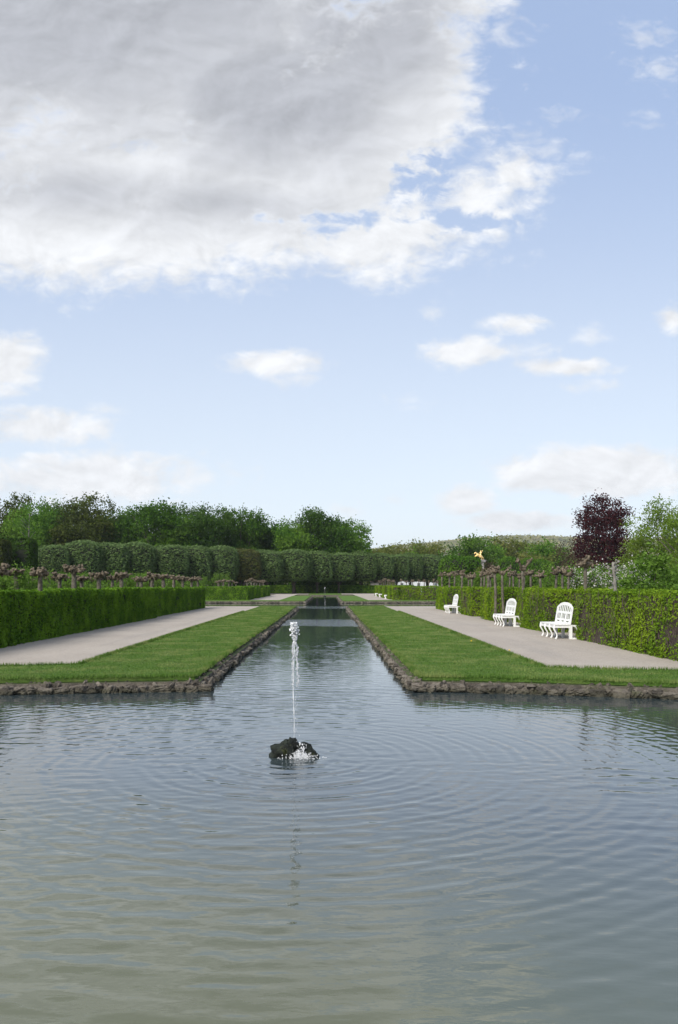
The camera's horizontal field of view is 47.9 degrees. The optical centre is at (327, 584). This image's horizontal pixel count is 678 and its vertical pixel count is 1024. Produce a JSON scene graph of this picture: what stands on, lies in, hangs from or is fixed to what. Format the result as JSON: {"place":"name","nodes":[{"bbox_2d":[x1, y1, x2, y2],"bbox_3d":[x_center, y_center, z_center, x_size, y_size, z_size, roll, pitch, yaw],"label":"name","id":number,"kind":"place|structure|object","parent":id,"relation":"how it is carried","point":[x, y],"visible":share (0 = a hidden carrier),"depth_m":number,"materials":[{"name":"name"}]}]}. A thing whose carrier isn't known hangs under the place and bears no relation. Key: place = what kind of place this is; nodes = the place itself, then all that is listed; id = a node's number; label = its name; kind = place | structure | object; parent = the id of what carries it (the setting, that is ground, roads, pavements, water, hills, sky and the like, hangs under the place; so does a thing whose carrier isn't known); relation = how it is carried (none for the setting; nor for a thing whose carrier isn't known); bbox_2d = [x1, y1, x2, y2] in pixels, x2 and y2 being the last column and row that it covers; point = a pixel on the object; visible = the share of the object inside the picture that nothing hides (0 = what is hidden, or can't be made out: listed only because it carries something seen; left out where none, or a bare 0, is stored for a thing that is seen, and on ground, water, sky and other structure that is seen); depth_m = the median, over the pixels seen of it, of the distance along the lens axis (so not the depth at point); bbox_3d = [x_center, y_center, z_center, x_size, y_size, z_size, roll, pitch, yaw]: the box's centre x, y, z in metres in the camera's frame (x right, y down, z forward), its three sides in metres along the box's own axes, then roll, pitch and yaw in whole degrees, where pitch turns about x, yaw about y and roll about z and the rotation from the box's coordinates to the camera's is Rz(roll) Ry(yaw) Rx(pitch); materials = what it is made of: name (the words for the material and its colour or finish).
{"place":"outdoors","nodes":[
{"label":"outdoors","id":0,"kind":"place"},
{"bbox_2d":[0,594,675,697],"bbox_3d":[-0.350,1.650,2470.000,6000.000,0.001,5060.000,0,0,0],"label":"ground","id":1,"kind":"structure","parent":0,"point":[207,673],"depth_m":13.16,"materials":[{"name":"grey stone"}]},
{"bbox_2d":[0,538,12,575],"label":"clipped block","id":2,"kind":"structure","parent":1,"relation":"on","point":[6,555],"depth_m":99.56,"materials":[{"name":"green plant"}]},
{"bbox_2d":[8,568,24,589],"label":"pollard tree","id":3,"kind":"object","parent":1,"relation":"on","point":[14,573],"visible":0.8,"depth_m":29.41,"materials":[{"name":"brown plant"}]},
{"bbox_2d":[0,492,36,537],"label":"forest tree","id":4,"kind":"object","parent":1,"relation":"on","point":[8,504],"visible":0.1,"depth_m":137.39,"materials":[{"name":"green plant"}]},
{"bbox_2d":[0,536,38,579],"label":"clipped block","id":5,"kind":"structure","parent":1,"relation":"on","point":[25,550],"depth_m":102.57,"materials":[{"name":"green plant"}]},
{"bbox_2d":[0,561,48,589],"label":"leafy shrub","id":6,"kind":"object","parent":1,"relation":"on","point":[10,583],"visible":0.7,"depth_m":29.57,"materials":[{"name":"green plant"}]},
{"bbox_2d":[12,502,49,543],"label":"birch tree","id":7,"kind":"object","parent":1,"relation":"on","point":[27,529],"visible":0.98,"depth_m":119.85,"materials":[{"name":"green plant"}]},
{"bbox_2d":[0,496,66,546],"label":"forest tree","id":8,"kind":"object","parent":1,"relation":"on","point":[8,529],"visible":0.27,"depth_m":132.65,"materials":[{"name":"green plant"}]},
{"bbox_2d":[29,567,48,620],"bbox_3d":[-8.438,0.580,22.370,0.542,2.261,0.626,0,0,-4],"label":"pollard tree","id":9,"kind":"object","parent":1,"relation":"on","point":[41,573],"visible":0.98,"depth_m":22.30,"materials":[{"name":"brown plant"}]},
{"bbox_2d":[22,563,57,589],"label":"leafy shrub","id":10,"kind":"object","parent":1,"relation":"on","point":[54,586],"visible":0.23,"depth_m":36.40,"materials":[{"name":"green plant"}]},
{"bbox_2d":[38,544,70,573],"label":"clipped hornbeam","id":11,"kind":"object","parent":1,"relation":"on","point":[55,557],"visible":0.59,"depth_m":110.33,"materials":[{"name":"green plant"}]},
{"bbox_2d":[35,498,79,539],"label":"forest tree","id":12,"kind":"object","parent":1,"relation":"on","point":[55,504],"visible":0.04,"depth_m":150.16,"materials":[{"name":"green plant"}]},
{"bbox_2d":[51,572,69,587],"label":"pollard tree","id":13,"kind":"object","parent":1,"relation":"on","point":[58,576],"visible":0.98,"depth_m":32.97,"materials":[{"name":"brown plant"}]},
{"bbox_2d":[62,564,85,603],"bbox_3d":[-8.441,0.496,25.524,0.719,2.446,0.640,0,0,27],"label":"pollard tree","id":14,"kind":"object","parent":1,"relation":"on","point":[73,570],"visible":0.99,"depth_m":25.43,"materials":[{"name":"brown plant"}]},
{"bbox_2d":[41,491,119,545],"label":"forest tree","id":15,"kind":"object","parent":1,"relation":"on","point":[85,521],"visible":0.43,"depth_m":134.99,"materials":[{"name":"green plant"}]},
{"bbox_2d":[56,567,107,588],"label":"leafy shrub","id":16,"kind":"object","parent":1,"relation":"on","point":[67,583],"visible":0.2,"depth_m":37.83,"materials":[{"name":"green plant"}]},
{"bbox_2d":[63,540,105,578],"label":"clipped hornbeam","id":17,"kind":"object","parent":1,"relation":"on","point":[87,554],"visible":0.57,"depth_m":112.93,"materials":[{"name":"green plant"}]},
{"bbox_2d":[88,571,108,588],"bbox_3d":[-8.515,0.586,28.467,0.648,2.239,0.632,0,0,-1],"label":"pollard tree","id":18,"kind":"object","parent":1,"relation":"on","point":[98,576],"visible":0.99,"depth_m":28.38,"materials":[{"name":"brown plant"}]},
{"bbox_2d":[98,541,131,584],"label":"clipped hornbeam","id":19,"kind":"object","parent":1,"relation":"on","point":[116,559],"visible":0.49,"depth_m":115.76,"materials":[{"name":"green plant"}]},
{"bbox_2d":[101,568,137,587],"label":"leafy shrub","id":20,"kind":"object","parent":1,"relation":"on","point":[128,582],"visible":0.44,"depth_m":42.79,"materials":[{"name":"green plant"}]},
{"bbox_2d":[114,571,131,587],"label":"pollard tree","id":21,"kind":"object","parent":1,"relation":"on","point":[121,575],"visible":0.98,"depth_m":31.51,"materials":[{"name":"brown plant"}]},
{"bbox_2d":[101,504,149,582],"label":"forest tree","id":22,"kind":"object","parent":1,"relation":"on","point":[126,534],"visible":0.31,"depth_m":139.62,"materials":[{"name":"green plant"}]},
{"bbox_2d":[120,541,157,579],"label":"clipped hornbeam","id":23,"kind":"object","parent":1,"relation":"on","point":[142,557],"visible":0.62,"depth_m":118.69,"materials":[{"name":"green plant"}]},
{"bbox_2d":[129,496,203,585],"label":"forest tree","id":24,"kind":"object","parent":1,"relation":"on","point":[166,522],"visible":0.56,"depth_m":134.59,"materials":[{"name":"green plant"}]},
{"bbox_2d":[152,544,189,585],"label":"clipped hornbeam","id":25,"kind":"object","parent":1,"relation":"on","point":[173,559],"visible":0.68,"depth_m":121.38,"materials":[{"name":"green plant"}]},
{"bbox_2d":[167,501,216,584],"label":"forest tree","id":26,"kind":"object","parent":1,"relation":"on","point":[202,508],"visible":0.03,"depth_m":149.54,"materials":[{"name":"green plant"}]},
{"bbox_2d":[180,545,212,585],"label":"clipped hornbeam","id":27,"kind":"object","parent":1,"relation":"on","point":[200,561],"visible":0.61,"depth_m":124.49,"materials":[{"name":"green plant"}]},
{"bbox_2d":[184,586,248,599],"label":"hedge","id":28,"kind":"object","parent":1,"relation":"on","point":[227,593],"visible":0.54,"depth_m":80.02,"materials":[{"name":"green plant"}]},
{"bbox_2d":[186,503,249,586],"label":"forest tree","id":29,"kind":"object","parent":1,"relation":"on","point":[216,525],"visible":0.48,"depth_m":138.84,"materials":[{"name":"green plant"}]},
{"bbox_2d":[209,571,232,585],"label":"leafy shrub","id":30,"kind":"object","parent":1,"relation":"on","point":[221,578],"visible":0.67,"depth_m":96.47,"materials":[{"name":"green plant"}]},
{"bbox_2d":[204,545,240,585],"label":"clipped hornbeam","id":31,"kind":"object","parent":1,"relation":"on","point":[224,562],"visible":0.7,"depth_m":127.35,"materials":[{"name":"green plant"}]},
{"bbox_2d":[106,524,372,587],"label":"woodland","id":32,"kind":"object","parent":1,"relation":"on","point":[284,583],"visible":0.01,"depth_m":162.87,"materials":[{"name":"green plant"}]},
{"bbox_2d":[219,505,273,585],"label":"forest tree","id":33,"kind":"object","parent":1,"relation":"on","point":[251,537],"visible":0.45,"depth_m":143.13,"materials":[{"name":"green plant"}]},
{"bbox_2d":[231,548,261,585],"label":"clipped hornbeam","id":34,"kind":"object","parent":1,"relation":"on","point":[250,562],"visible":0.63,"depth_m":130.17,"materials":[{"name":"green plant"}]},
{"bbox_2d":[245,585,270,599],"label":"hedge","id":35,"kind":"object","parent":1,"relation":"on","point":[258,591],"visible":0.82,"depth_m":91.44,"materials":[{"name":"green plant"}]},
{"bbox_2d":[205,596,312,602],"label":"stone edging","id":36,"kind":"object","parent":1,"relation":"on","point":[262,602],"visible":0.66,"depth_m":75.93,"materials":[{"name":"grey stone"}]},
{"bbox_2d":[255,516,284,584],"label":"forest tree","id":37,"kind":"object","parent":1,"relation":"on","point":[267,542],"visible":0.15,"depth_m":147.28,"materials":[{"name":"green plant"}]},
{"bbox_2d":[255,549,285,584],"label":"clipped hornbeam","id":38,"kind":"object","parent":1,"relation":"on","point":[272,564],"visible":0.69,"depth_m":133.10,"materials":[{"name":"green plant"}]},
{"bbox_2d":[268,512,322,593],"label":"forest tree","id":39,"kind":"object","parent":1,"relation":"on","point":[292,537],"visible":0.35,"depth_m":142.98,"materials":[{"name":"green plant"}]},
{"bbox_2d":[278,549,313,593],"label":"clipped hornbeam","id":40,"kind":"object","parent":1,"relation":"on","point":[297,566],"visible":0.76,"depth_m":135.78,"materials":[{"name":"green plant"}]},
{"bbox_2d":[307,550,333,592],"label":"clipped hornbeam","id":41,"kind":"object","parent":1,"relation":"on","point":[322,565],"visible":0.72,"depth_m":138.79,"materials":[{"name":"green plant"}]},
{"bbox_2d":[293,504,353,587],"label":"forest tree","id":42,"kind":"object","parent":1,"relation":"on","point":[313,518],"visible":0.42,"depth_m":145.09,"materials":[{"name":"green plant"}]},
{"bbox_2d":[237,585,413,593],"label":"hedge","id":43,"kind":"object","parent":1,"relation":"on","point":[344,589],"visible":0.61,"depth_m":146.01,"materials":[{"name":"green plant"}]},
{"bbox_2d":[314,514,363,584],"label":"forest tree","id":44,"kind":"object","parent":1,"relation":"on","point":[347,547],"visible":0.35,"depth_m":147.51,"materials":[{"name":"green plant"}]},
{"bbox_2d":[329,552,355,592],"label":"clipped hornbeam","id":45,"kind":"object","parent":1,"relation":"on","point":[344,563],"visible":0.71,"depth_m":141.61,"materials":[{"name":"green plant"}]},
{"bbox_2d":[349,519,373,584],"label":"forest tree","id":46,"kind":"object","parent":1,"relation":"on","point":[365,537],"visible":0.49,"depth_m":147.47,"materials":[{"name":"green plant"}]},
{"bbox_2d":[350,550,377,584],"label":"clipped hornbeam","id":47,"kind":"object","parent":1,"relation":"on","point":[366,566],"visible":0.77,"depth_m":144.66,"materials":[{"name":"green plant"}]},
{"bbox_2d":[372,552,394,584],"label":"clipped hornbeam","id":48,"kind":"object","parent":1,"relation":"on","point":[385,567],"visible":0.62,"depth_m":147.63,"materials":[{"name":"green plant"}]},
{"bbox_2d":[374,585,395,598],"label":"hedge","id":49,"kind":"object","parent":1,"relation":"on","point":[383,590],"visible":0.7,"depth_m":92.30,"materials":[{"name":"green plant"}]},
{"bbox_2d":[336,596,434,602],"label":"stone edging","id":50,"kind":"object","parent":1,"relation":"on","point":[340,601],"visible":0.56,"depth_m":75.93,"materials":[{"name":"grey stone"}]},
{"bbox_2d":[366,540,416,584],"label":"broad tree","id":51,"kind":"object","parent":1,"relation":"on","point":[397,550],"visible":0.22,"depth_m":188.27,"materials":[{"name":"green plant"}]},
{"bbox_2d":[390,553,409,584],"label":"clipped hornbeam","id":52,"kind":"object","parent":1,"relation":"on","point":[401,568],"visible":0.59,"depth_m":150.56,"materials":[{"name":"green plant"}]},
{"bbox_2d":[404,552,423,584],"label":"clipped hornbeam","id":53,"kind":"object","parent":1,"relation":"on","point":[416,572],"visible":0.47,"depth_m":153.57,"materials":[{"name":"green plant"}]},
{"bbox_2d":[407,537,447,557],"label":"broad tree","id":54,"kind":"object","parent":1,"relation":"on","point":[432,549],"visible":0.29,"depth_m":199.11,"materials":[{"name":"green plant"}]},
{"bbox_2d":[419,554,440,585],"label":"clipped hornbeam","id":55,"kind":"object","parent":1,"relation":"on","point":[430,566],"visible":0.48,"depth_m":155.84,"materials":[{"name":"green plant"}]},
{"bbox_2d":[392,585,485,599],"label":"hedge","id":56,"kind":"object","parent":1,"relation":"on","point":[410,593],"visible":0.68,"depth_m":80.75,"materials":[{"name":"green plant"}]},
{"bbox_2d":[438,555,470,585],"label":"clipped drum","id":57,"kind":"object","parent":1,"relation":"on","point":[449,564],"visible":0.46,"depth_m":90.57,"materials":[{"name":"green plant"}]},
{"bbox_2d":[435,586,473,610],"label":"hedge","id":58,"kind":"object","parent":1,"relation":"on","point":[445,596],"visible":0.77,"depth_m":47.06,"materials":[{"name":"green plant"}]},
{"bbox_2d":[435,533,490,558],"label":"broad tree","id":59,"kind":"object","parent":1,"relation":"on","point":[470,545],"visible":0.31,"depth_m":182.05,"materials":[{"name":"green plant"}]},
{"bbox_2d":[463,555,482,574],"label":"clipped drum","id":60,"kind":"object","parent":1,"relation":"on","point":[474,562],"visible":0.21,"depth_m":92.76,"materials":[{"name":"green plant"}]},
{"bbox_2d":[458,586,498,616],"bbox_3d":[8.096,0.842,42.369,1.808,1.625,7.792,0,0,0],"label":"hedge","id":61,"kind":"object","parent":1,"relation":"on","point":[469,602],"visible":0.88,"depth_m":39.06,"materials":[{"name":"green plant"}]},
{"bbox_2d":[474,534,507,578],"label":"broad tree","id":62,"kind":"object","parent":1,"relation":"on","point":[490,557],"visible":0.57,"depth_m":188.06,"materials":[{"name":"green plant"}]},
{"bbox_2d":[486,565,500,621],"bbox_3d":[7.177,0.430,32.937,0.638,2.591,0.601,0,0,18],"label":"pollard tree","id":63,"kind":"object","parent":1,"relation":"on","point":[494,571],"visible":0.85,"depth_m":32.81,"materials":[{"name":"brown plant"}]},
{"bbox_2d":[493,565,511,620],"bbox_3d":[7.465,0.427,32.438,0.779,2.584,0.324,0,0,11],"label":"pollard tree","id":64,"kind":"object","parent":1,"relation":"on","point":[502,573],"visible":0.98,"depth_m":32.43,"materials":[{"name":"brown plant"}]},
{"bbox_2d":[479,586,526,621],"bbox_3d":[8.082,0.853,35.702,1.814,1.594,6.174,0,0,0],"label":"hedge","id":65,"kind":"object","parent":1,"relation":"on","point":[487,603],"visible":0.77,"depth_m":33.74,"materials":[{"name":"green plant"}]},
{"bbox_2d":[497,556,520,586],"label":"clipped drum","id":66,"kind":"object","parent":1,"relation":"on","point":[504,562],"visible":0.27,"depth_m":93.91,"materials":[{"name":"green plant"}]},
{"bbox_2d":[346,606,677,699],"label":"stone edging","id":67,"kind":"object","parent":1,"relation":"on","point":[490,687],"visible":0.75,"depth_m":12.74,"materials":[{"name":"grey stone"}]},
{"bbox_2d":[477,531,556,563],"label":"broad tree","id":68,"kind":"object","parent":1,"relation":"on","point":[511,549],"visible":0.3,"depth_m":198.15,"materials":[{"name":"green plant"}]},
{"bbox_2d":[515,558,532,623],"bbox_3d":[7.373,0.344,28.720,0.859,2.758,0.281,0,0,-31],"label":"pollard tree","id":69,"kind":"object","parent":1,"relation":"on","point":[522,568],"visible":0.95,"depth_m":28.68,"materials":[{"name":"brown plant"}]},
{"bbox_2d":[521,556,539,585],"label":"clipped drum","id":70,"kind":"object","parent":1,"relation":"on","point":[534,562],"visible":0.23,"depth_m":96.16,"materials":[{"name":"green plant"}]},
{"bbox_2d":[506,552,559,564],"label":"broad tree","id":71,"kind":"object","parent":1,"relation":"on","point":[522,556],"visible":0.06,"depth_m":149.43,"materials":[{"name":"green plant"}]},
{"bbox_2d":[518,567,552,587],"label":"leafy shrub","id":72,"kind":"object","parent":1,"relation":"on","point":[527,581],"visible":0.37,"depth_m":49.39,"materials":[{"name":"green plant"}]},
{"bbox_2d":[514,586,574,632],"bbox_3d":[8.077,0.844,29.252,1.818,1.613,7.528,0,0,0],"label":"hedge","id":73,"kind":"object","parent":1,"relation":"on","point":[535,607],"visible":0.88,"depth_m":26.42,"materials":[{"name":"green plant"}]},
{"bbox_2d":[518,536,573,568],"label":"broad tree","id":74,"kind":"object","parent":1,"relation":"on","point":[541,549],"visible":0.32,"depth_m":167.97,"materials":[{"name":"green plant"}]},
{"bbox_2d":[531,565,565,587],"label":"leafy shrub","id":75,"kind":"object","parent":1,"relation":"on","point":[546,583],"visible":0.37,"depth_m":46.18,"materials":[{"name":"green plant"}]},
{"bbox_2d":[541,559,581,586],"bbox_3d":[16.032,-0.123,51.818,3.158,3.478,2.892,0,0,13],"label":"leafy shrub","id":76,"kind":"object","parent":1,"relation":"on","point":[545,568],"visible":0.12,"depth_m":51.77,"materials":[{"name":"green plant"}]},
{"bbox_2d":[549,537,579,567],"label":"broad tree","id":77,"kind":"object","parent":1,"relation":"on","point":[564,554],"visible":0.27,"depth_m":149.30,"materials":[{"name":"green plant"}]},
{"bbox_2d":[575,555,597,593],"bbox_3d":[7.557,0.425,22.193,0.568,2.601,0.592,0,0,0],"label":"pollard tree","id":78,"kind":"object","parent":1,"relation":"on","point":[585,564],"visible":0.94,"depth_m":22.06,"materials":[{"name":"brown plant"}]},
{"bbox_2d":[564,561,610,588],"bbox_3d":[13.760,0.161,40.061,2.444,2.899,2.277,0,0,43],"label":"fruit bush","id":79,"kind":"object","parent":1,"relation":"on","point":[575,582],"visible":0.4,"depth_m":40.00,"materials":[{"name":"green plant"}]},
{"bbox_2d":[576,558,625,588],"bbox_3d":[13.030,0.161,36.066,2.444,2.899,2.277,0,0,11],"label":"fruit bush","id":80,"kind":"object","parent":1,"relation":"on","point":[592,580],"visible":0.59,"depth_m":35.77,"materials":[{"name":"green plant"}]},
{"bbox_2d":[569,488,635,585],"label":"copper beech","id":81,"kind":"object","parent":1,"relation":"on","point":[609,521],"visible":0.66,"depth_m":116.57,"materials":[{"name":"purple plant"}]},
{"bbox_2d":[568,587,677,660],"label":"hedge","id":82,"kind":"object","parent":1,"relation":"on","point":[643,621],"visible":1,"depth_m":18.55,"materials":[{"name":"green plant"}]},
{"bbox_2d":[596,555,652,588],"bbox_3d":[13.001,0.161,32.936,2.443,2.899,2.277,0,0,1],"label":"fruit bush","id":83,"kind":"object","parent":1,"relation":"on","point":[632,570],"visible":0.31,"depth_m":32.54,"materials":[{"name":"green plant"}]},
{"bbox_2d":[606,493,677,587],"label":"spreading tree","id":84,"kind":"object","parent":1,"relation":"on","point":[637,548],"visible":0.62,"depth_m":65.56,"materials":[{"name":"green plant"}]},
{"bbox_2d":[617,542,677,589],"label":"leafy shrub","id":85,"kind":"object","parent":1,"relation":"on","point":[628,582],"visible":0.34,"depth_m":24.81,"materials":[{"name":"green plant"}]},
{"bbox_2d":[639,558,677,587],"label":"leafy shrub","id":86,"kind":"object","parent":1,"relation":"on","point":[672,569],"visible":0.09,"depth_m":26.86,"materials":[{"name":"green plant"}]},
{"bbox_2d":[648,506,677,577],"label":"spreading tree","id":87,"kind":"object","parent":1,"relation":"on","point":[671,526],"visible":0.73,"depth_m":60.18,"materials":[{"name":"green plant"}]},
{"bbox_2d":[0,596,677,1023],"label":"water","id":88,"kind":"structure","parent":0,"point":[396,852],"depth_m":5.21,"materials":[{"name":"grey liquid"}]},
{"bbox_2d":[269,622,326,760],"bbox_3d":[-0.315,1.164,8.057,0.616,1.542,0.370,0,0,0],"label":"fountain","id":89,"kind":"object","parent":88,"relation":"in","point":[290,748],"visible":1,"depth_m":8.06,"materials":[{"name":"white liquid"}]},
{"bbox_2d":[0,594,677,670],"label":"path","id":90,"kind":"structure","parent":0,"point":[535,645],"depth_m":21.56,"materials":[{"name":"grey gravel"}]},
{"bbox_2d":[0,587,156,647],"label":"hedge","id":91,"kind":"object","parent":90,"relation":"on","point":[61,613],"visible":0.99,"depth_m":24.33,"materials":[{"name":"green plant"}]},
{"bbox_2d":[155,586,205,616],"bbox_3d":[-8.833,0.855,45.256,0.931,1.590,16.152,0,0,0],"label":"hedge","id":92,"kind":"object","parent":90,"relation":"on","point":[172,600],"visible":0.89,"depth_m":43.84,"materials":[{"name":"green plant"}]},
{"bbox_2d":[444,594,460,613],"bbox_3d":[7.115,1.071,43.200,0.791,1.094,1.532,0,0,0],"label":"garden bench","id":93,"kind":"object","parent":90,"relation":"on","point":[454,607],"visible":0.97,"depth_m":42.94,"materials":[{"name":"white paint"}]},
{"bbox_2d":[486,566,516,586],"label":"leafy shrub","id":94,"kind":"object","parent":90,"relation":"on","point":[504,583],"visible":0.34,"depth_m":55.38,"materials":[{"name":"green plant"}]},
{"bbox_2d":[493,598,519,626],"bbox_3d":[7.035,1.071,29.850,0.791,1.094,1.532,0,0,0],"label":"garden bench","id":95,"kind":"object","parent":90,"relation":"on","point":[510,615],"visible":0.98,"depth_m":29.63,"materials":[{"name":"white paint"}]},
{"bbox_2d":[540,602,578,638],"bbox_3d":[7.055,1.071,23.200,0.791,1.094,1.532,0,0,0],"label":"garden bench","id":96,"kind":"object","parent":90,"relation":"on","point":[556,625],"visible":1,"depth_m":22.97,"materials":[{"name":"white paint"}]},
{"bbox_2d":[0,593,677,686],"bbox_3d":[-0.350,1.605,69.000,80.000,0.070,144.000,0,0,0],"label":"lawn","id":97,"kind":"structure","parent":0,"point":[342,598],"depth_m":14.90,"materials":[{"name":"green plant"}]},
{"bbox_2d":[0,607,298,694],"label":"stone edging","id":98,"kind":"object","parent":97,"relation":"on","point":[206,684],"visible":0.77,"depth_m":12.91,"materials":[{"name":"grey stone"}]},
{"bbox_2d":[0,0,677,548],"label":"sky","id":99,"kind":"structure","parent":0,"point":[408,269],"materials":[{"name":"blue"}]},
{"bbox_2d":[607,559,619,590],"bbox_3d":[7.587,0.460,20.192,0.333,2.285,0.337,0,0,15],"label":"dead tree","id":100,"kind":"object","parent":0,"point":[614,569],"visible":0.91,"depth_m":20.16,"materials":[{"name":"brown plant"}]},
{"bbox_3d":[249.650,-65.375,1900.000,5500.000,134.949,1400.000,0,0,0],"label":"hill","id":101,"kind":"structure","parent":0,"visible":0},
{"bbox_2d":[248,534,676,584],"bbox_3d":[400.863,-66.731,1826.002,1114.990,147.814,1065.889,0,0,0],"label":"woodland","id":102,"kind":"object","parent":101,"relation":"on","point":[534,538],"visible":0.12,"depth_m":1916.23,"materials":[{"name":"green plant"}]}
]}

